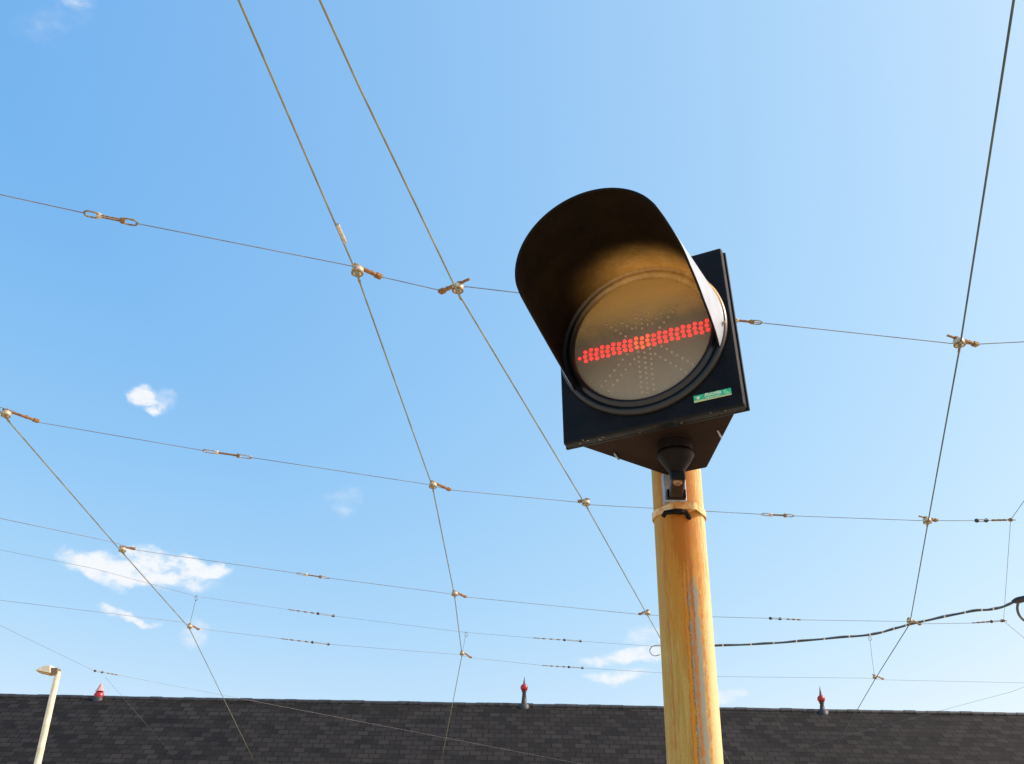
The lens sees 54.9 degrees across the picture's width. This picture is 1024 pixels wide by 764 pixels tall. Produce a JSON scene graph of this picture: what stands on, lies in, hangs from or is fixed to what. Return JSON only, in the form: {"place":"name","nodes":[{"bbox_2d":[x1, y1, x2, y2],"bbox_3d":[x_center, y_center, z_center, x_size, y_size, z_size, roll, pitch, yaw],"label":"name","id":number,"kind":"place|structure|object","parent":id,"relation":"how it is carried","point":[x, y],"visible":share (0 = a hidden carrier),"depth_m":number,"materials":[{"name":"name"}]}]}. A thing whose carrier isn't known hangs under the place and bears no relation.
{"place":"outdoors","nodes":[
{"label":"outdoors","id":0,"kind":"place"},
{"bbox_2d":[3,550,657,646],"bbox_3d":[-4.794,3.350,16.235,18.545,0.005,1.874,16,-31,-27],"label":"span wire","id":1,"kind":"object","parent":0,"point":[337,616],"visible":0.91,"depth_m":18.07,"materials":[{"name":"metal"}]},
{"bbox_2d":[287,609,334,616],"bbox_3d":[-3.609,4.159,17.747,0.899,0.054,0.079,15,-31,-25],"label":"strain insulator","id":2,"kind":"object","parent":1,"relation":"attached to","point":[318,613],"visible":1,"depth_m":17.75,"materials":[{"name":"metal"}]},
{"bbox_2d":[534,637,581,641],"bbox_3d":[0.897,5.046,19.291,1.020,0.054,0.079,7,-28,-10],"label":"strain insulator","id":3,"kind":"object","parent":1,"relation":"attached to","point":[559,639],"visible":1,"depth_m":19.29,"materials":[{"name":"metal"}]},
{"bbox_2d":[1,600,1011,682],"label":"span wire","id":4,"kind":"object","parent":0,"point":[466,656],"visible":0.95,"depth_m":18.76,"materials":[{"name":"metal"}]},
{"bbox_2d":[187,623,199,629],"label":"wire hanger","id":5,"kind":"object","parent":4,"relation":"hanging from","point":[190,625],"visible":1,"depth_m":17.10,"materials":[{"name":"metal"}]},
{"bbox_2d":[280,638,329,645],"bbox_3d":[-3.792,4.774,18.111,0.947,0.054,0.079,13,-30,-22],"label":"strain insulator","id":6,"kind":"object","parent":4,"relation":"attached to","point":[312,642],"visible":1,"depth_m":18.12,"materials":[{"name":"metal"}]},
{"bbox_2d":[460,650,471,657],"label":"wire hanger","id":7,"kind":"object","parent":4,"relation":"hanging from","point":[463,653],"visible":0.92,"depth_m":18.71,"materials":[{"name":"metal"}]},
{"bbox_2d":[542,665,583,668],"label":"strain insulator","id":8,"kind":"object","parent":4,"relation":"attached to","point":[563,666],"visible":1,"depth_m":19.72,"materials":[{"name":"metal"}]},
{"bbox_2d":[872,674,883,679],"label":"wire hanger","id":9,"kind":"object","parent":4,"relation":"hanging from","point":[874,676],"visible":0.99,"depth_m":19.97,"materials":[{"name":"metal"}]},
{"bbox_2d":[0,194,1023,343],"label":"span wire","id":10,"kind":"object","parent":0,"point":[464,286],"visible":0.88,"depth_m":7.35,"materials":[{"name":"metal"}]},
{"bbox_2d":[83,210,137,225],"bbox_3d":[-2.751,-1.123,6.752,0.360,0.049,0.077,10,-29,-16],"label":"strain insulator","id":11,"kind":"object","parent":10,"relation":"attached to","point":[99,215],"visible":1,"depth_m":6.75,"materials":[{"name":"gold metal"}]},
{"bbox_2d":[351,263,382,282],"bbox_3d":[-1.096,-0.799,7.259,0.127,0.106,0.296,-18,-33,32],"label":"wire hanger","id":12,"kind":"object","parent":10,"relation":"hanging from","point":[360,270],"visible":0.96,"depth_m":7.22,"materials":[{"name":"metal"}]},
{"bbox_2d":[237,0,461,761],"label":"contact wire","id":13,"kind":"object","parent":12,"relation":"hanging from","point":[276,87],"visible":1,"depth_m":6.93,"materials":[{"name":"grey metal"}]},
{"bbox_2d":[336,223,346,243],"bbox_3d":[-1.170,-1.018,6.747,0.027,0.026,0.205,-2,-28,6],"label":"splice sleeve","id":14,"kind":"object","parent":13,"relation":"attached to","point":[340,231],"visible":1,"depth_m":6.73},
{"bbox_2d":[438,278,469,299],"bbox_3d":[-0.427,-0.698,7.430,0.156,0.105,0.295,18,-32,-29],"label":"wire hanger","id":15,"kind":"object","parent":10,"relation":"hanging from","point":[459,286],"visible":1,"depth_m":7.39,"materials":[{"name":"metal"}]},
{"bbox_2d":[319,0,730,763],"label":"contact wire","id":16,"kind":"object","parent":15,"relation":"hanging from","point":[449,274],"visible":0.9,"depth_m":6.80,"materials":[{"name":"grey metal"}]},
{"bbox_2d":[736,318,762,324],"bbox_3d":[1.843,-0.483,7.819,0.305,0.041,0.066,5,-28,-7],"label":"strain insulator","id":17,"kind":"object","parent":10,"relation":"attached to","point":[751,321],"visible":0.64,"depth_m":7.81,"materials":[{"name":"gold metal"}]},
{"bbox_2d":[946,334,979,352],"bbox_3d":[3.670,-0.311,8.027,0.335,0.106,0.132,20,-33,-32],"label":"wire hanger","id":18,"kind":"object","parent":10,"relation":"hanging from","point":[957,342],"visible":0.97,"depth_m":7.99,"materials":[{"name":"metal"}]},
{"bbox_2d":[826,0,1014,762],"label":"contact wire","id":19,"kind":"object","parent":18,"relation":"hanging from","point":[997,104],"visible":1,"depth_m":6.84,"materials":[{"name":"grey metal"}]},
{"bbox_2d":[0,407,1023,520],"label":"span wire","id":20,"kind":"object","parent":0,"point":[489,493],"visible":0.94,"depth_m":11.24,"materials":[{"name":"metal"}]},
{"bbox_2d":[1,408,39,422],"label":"wire hanger","id":21,"kind":"object","parent":20,"relation":"hanging from","point":[6,413],"visible":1,"depth_m":9.55,"materials":[{"name":"metal"}]},
{"bbox_2d":[0,411,253,759],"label":"contact wire","id":22,"kind":"object","parent":21,"relation":"hanging from","point":[11,424],"visible":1,"depth_m":12.60,"materials":[{"name":"grey metal"}]},
{"bbox_2d":[202,449,251,458],"bbox_3d":[-2.999,0.759,10.376,0.519,0.054,0.086,10,-29,-17],"label":"strain insulator","id":23,"kind":"object","parent":20,"relation":"attached to","point":[237,455],"visible":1,"depth_m":10.37,"materials":[{"name":"metal"}]},
{"bbox_2d":[429,480,451,491],"bbox_3d":[-0.832,1.186,11.060,0.119,0.105,0.380,-14,-31,27],"label":"wire hanger","id":24,"kind":"object","parent":20,"relation":"hanging from","point":[435,484],"visible":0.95,"depth_m":11.00,"materials":[{"name":"metal"}]},
{"bbox_2d":[578,498,589,508],"bbox_3d":[0.839,1.389,11.391,0.136,0.106,0.192,5,-28,-7],"label":"wire hanger","id":25,"kind":"object","parent":20,"relation":"hanging from","point":[587,501],"visible":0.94,"depth_m":11.37,"materials":[{"name":"metal"}]},
{"bbox_2d":[761,513,794,517],"bbox_3d":[3.173,1.588,11.749,0.412,0.054,0.086,3,-28,-4],"label":"strain insulator","id":26,"kind":"object","parent":20,"relation":"attached to","point":[784,515],"visible":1,"depth_m":11.74,"materials":[{"name":"metal"}]},
{"bbox_2d":[918,515,938,526],"bbox_3d":[4.971,1.659,11.762,0.304,0.107,0.125,23,-34,-35],"label":"wire hanger","id":27,"kind":"object","parent":20,"relation":"hanging from","point":[925,519],"visible":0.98,"depth_m":11.73,"materials":[{"name":"metal"}]},
{"bbox_2d":[974,518,1007,522],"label":"strain insulator","id":28,"kind":"object","parent":20,"relation":"attached to","point":[986,520],"visible":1,"depth_m":11.78,"materials":[{"name":"metal"}]},
{"bbox_3d":[5.958,1.647,11.765,0.120,0.040,0.053,1,-28,0],"label":"wire knot","id":29,"kind":"object","parent":20,"relation":"attached to","visible":0},
{"bbox_2d":[1003,522,1010,619],"bbox_3d":[6.962,2.758,13.862,0.006,0.006,5.154,-10,-30,21],"label":"pull off wire","id":30,"kind":"object","parent":29,"relation":"attached to","point":[1007,567],"visible":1,"depth_m":13.37,"materials":[{"name":"metal"}]},
{"bbox_2d":[0,518,1023,637],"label":"span wire","id":31,"kind":"object","parent":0,"point":[448,593],"visible":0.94,"depth_m":14.84,"materials":[{"name":"metal"}]},
{"bbox_2d":[118,546,135,554],"bbox_3d":[-5.217,2.263,13.282,0.156,0.106,0.236,-20,-34,35],"label":"wire hanger","id":32,"kind":"object","parent":31,"relation":"hanging from","point":[122,550],"visible":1,"depth_m":13.24,"materials":[{"name":"metal"}]},
{"bbox_2d":[296,572,329,578],"bbox_3d":[-2.892,2.818,14.325,0.501,0.054,0.086,14,-30,-23],"label":"strain insulator","id":33,"kind":"object","parent":31,"relation":"attached to","point":[319,576],"visible":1,"depth_m":14.31,"materials":[{"name":"metal"}]},
{"bbox_2d":[451,590,466,598],"bbox_3d":[-0.823,3.263,15.046,0.101,0.106,0.434,-10,-30,20],"label":"wire hanger","id":34,"kind":"object","parent":31,"relation":"hanging from","point":[458,593],"visible":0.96,"depth_m":14.95,"materials":[{"name":"metal"}]},
{"bbox_2d":[638,609,649,616],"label":"wire hanger","id":35,"kind":"object","parent":31,"relation":"hanging from","point":[647,612],"visible":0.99,"depth_m":15.76,"materials":[{"name":"metal"}]},
{"bbox_2d":[769,617,800,620],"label":"strain insulator","id":36,"kind":"object","parent":31,"relation":"attached to","point":[779,618],"visible":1,"depth_m":16.09,"materials":[{"name":"metal"}]},
{"bbox_2d":[906,617,921,624],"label":"wire hanger","id":37,"kind":"object","parent":31,"relation":"hanging from","point":[912,620],"visible":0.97,"depth_m":15.92,"materials":[{"name":"metal"}]},
{"bbox_2d":[972,619,1002,623],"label":"strain insulator","id":38,"kind":"object","parent":31,"relation":"attached to","point":[991,621],"visible":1,"depth_m":16.02,"materials":[{"name":"metal"}]},
{"bbox_2d":[0,0,1023,712],"label":"sky","id":39,"kind":"structure","parent":0,"point":[835,153],"materials":[{"name":"blue"}]},
{"bbox_2d":[1011,596,1023,620],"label":"cable joint","id":40,"kind":"object","parent":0,"point":[1017,601],"visible":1,"depth_m":16.64,"materials":[{"name":"black plastic"}]},
{"bbox_2d":[714,602,1013,646],"bbox_3d":[6.437,4.726,18.715,6.206,0.055,1.063,-20,-34,34],"label":"bundled cable","id":41,"kind":"object","parent":40,"relation":"attached to","point":[887,630],"visible":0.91,"depth_m":18.95,"materials":[{"name":"rubber"}]},
{"label":"ground","id":42,"kind":"structure","parent":0,"visible":0},
{"bbox_2d":[34,665,60,763],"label":"street lamp","id":43,"kind":"object","parent":42,"relation":"on","point":[49,670],"visible":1,"depth_m":28.68,"materials":[{"name":"white metal"}]},
{"bbox_2d":[0,677,1023,763],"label":"roof","id":44,"kind":"structure","parent":42,"relation":"on","point":[98,727],"depth_m":36.48,"materials":[{"name":"black tile"}]},
{"bbox_2d":[0,625,573,762],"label":"span wire","id":45,"kind":"object","parent":44,"relation":"attached to","point":[261,702],"visible":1,"depth_m":23.94,"materials":[{"name":"metal"}]},
{"bbox_2d":[742,687,1022,763],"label":"pull off wire","id":46,"kind":"object","parent":44,"relation":"on","point":[892,723],"visible":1,"depth_m":25.06,"materials":[{"name":"metal"}]},
{"bbox_2d":[651,469,723,763],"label":"signal pole","id":47,"kind":"object","parent":42,"relation":"on","point":[691,708],"visible":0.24,"depth_m":2.08,"materials":[{"name":"yellow metal"}]},
{"bbox_2d":[515,188,749,523],"bbox_3d":[0.301,-0.016,2.096,0.387,0.489,0.738,-14,-34,21],"label":"tram signal","id":48,"kind":"object","parent":47,"relation":"attached to","point":[627,298],"visible":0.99,"depth_m":2.04,"materials":[{"name":"black paint"}]}
]}

